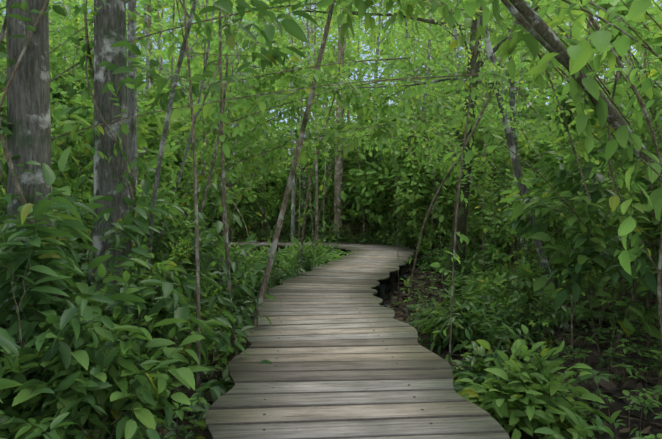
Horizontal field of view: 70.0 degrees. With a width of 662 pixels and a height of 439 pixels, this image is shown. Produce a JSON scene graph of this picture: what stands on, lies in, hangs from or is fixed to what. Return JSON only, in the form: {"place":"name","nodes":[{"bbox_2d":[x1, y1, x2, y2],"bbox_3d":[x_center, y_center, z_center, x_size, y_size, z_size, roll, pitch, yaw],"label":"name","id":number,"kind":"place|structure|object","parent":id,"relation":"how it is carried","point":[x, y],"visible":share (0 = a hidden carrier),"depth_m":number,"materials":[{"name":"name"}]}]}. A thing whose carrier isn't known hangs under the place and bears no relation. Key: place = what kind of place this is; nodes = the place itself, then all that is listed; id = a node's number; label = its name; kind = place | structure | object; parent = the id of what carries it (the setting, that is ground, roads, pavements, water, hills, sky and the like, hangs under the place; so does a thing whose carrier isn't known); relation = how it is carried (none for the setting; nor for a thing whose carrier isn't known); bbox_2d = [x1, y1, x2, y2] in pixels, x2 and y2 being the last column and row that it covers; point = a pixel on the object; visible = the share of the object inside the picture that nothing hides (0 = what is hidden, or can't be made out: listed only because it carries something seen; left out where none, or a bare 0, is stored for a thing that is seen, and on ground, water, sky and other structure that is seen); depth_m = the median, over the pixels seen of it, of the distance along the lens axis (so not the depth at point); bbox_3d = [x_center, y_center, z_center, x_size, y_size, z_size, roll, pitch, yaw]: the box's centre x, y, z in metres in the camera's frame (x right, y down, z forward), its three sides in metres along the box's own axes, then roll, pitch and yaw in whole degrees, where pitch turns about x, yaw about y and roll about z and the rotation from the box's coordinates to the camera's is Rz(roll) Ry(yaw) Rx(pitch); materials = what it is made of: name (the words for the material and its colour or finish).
{"place":"outdoors","nodes":[
{"label":"outdoors","id":0,"kind":"place"},
{"bbox_2d":[0,0,660,160],"label":"sky","id":1,"kind":"structure","parent":0,"point":[4,12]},
{"bbox_2d":[105,219,661,438],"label":"ground","id":2,"kind":"structure","parent":0,"point":[619,403],"depth_m":6.64,"materials":[{"name":"soil"}]},
{"bbox_2d":[2,0,569,411],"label":"tree trunks","id":3,"kind":"object","parent":2,"relation":"on","point":[28,108],"visible":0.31,"depth_m":5.38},
{"bbox_2d":[0,0,656,284],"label":"trunks","id":4,"kind":"object","parent":2,"relation":"on","point":[132,110],"visible":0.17,"depth_m":8.04,"materials":[{"name":"plant"}]},
{"bbox_2d":[0,0,661,438],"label":"leaves","id":5,"kind":"object","parent":2,"relation":"on","point":[604,40],"visible":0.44,"depth_m":4.61,"materials":[{"name":"green plant"}]},
{"bbox_2d":[0,0,661,438],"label":"foliage","id":6,"kind":"object","parent":2,"relation":"on","point":[60,274],"depth_m":4.39,"materials":[{"name":"green plant"}]},
{"bbox_2d":[0,0,661,352],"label":"foliage","id":7,"kind":"object","parent":2,"relation":"on","point":[478,264],"depth_m":15.08,"materials":[{"name":"green plant"}]},
{"bbox_2d":[0,0,661,438],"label":"brown tree","id":8,"kind":"object","parent":2,"relation":"on","point":[338,188],"depth_m":6.46,"materials":[{"name":"plant"}]},
{"bbox_2d":[152,241,509,438],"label":"boardwalk deck","id":9,"kind":"structure","parent":2,"relation":"on","point":[342,350],"depth_m":4.26,"materials":[{"name":"grey wood"}]},
{"bbox_2d":[0,0,661,354],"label":"tree foliage","id":10,"kind":"object","parent":2,"relation":"on","point":[70,182],"visible":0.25,"depth_m":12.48,"materials":[{"name":"green plant"}]},
{"bbox_2d":[0,0,661,438],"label":"leaves","id":11,"kind":"object","parent":2,"relation":"on","point":[244,242],"visible":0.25,"depth_m":4.74,"materials":[{"name":"green plant"}]},
{"bbox_2d":[3,0,661,438],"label":"leafy plants","id":12,"kind":"object","parent":2,"relation":"on","point":[513,416],"visible":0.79,"depth_m":4.54,"materials":[{"name":"green plant"}]},
{"bbox_2d":[282,0,539,295],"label":"thin tree","id":13,"kind":"object","parent":2,"relation":"on","point":[462,220],"visible":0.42,"depth_m":11.90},
{"bbox_2d":[501,0,661,181],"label":"trunk","id":14,"kind":"object","parent":2,"relation":"on","point":[531,22],"visible":0.65,"depth_m":3.87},
{"bbox_2d":[430,261,623,327],"bbox_3d":[0.419,1.679,10.764,11.843,0.842,6.663,0,1,-1],"label":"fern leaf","id":15,"kind":"object","parent":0,"point":[594,314],"visible":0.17,"depth_m":8.11,"materials":[{"name":"green plant"}]}
]}

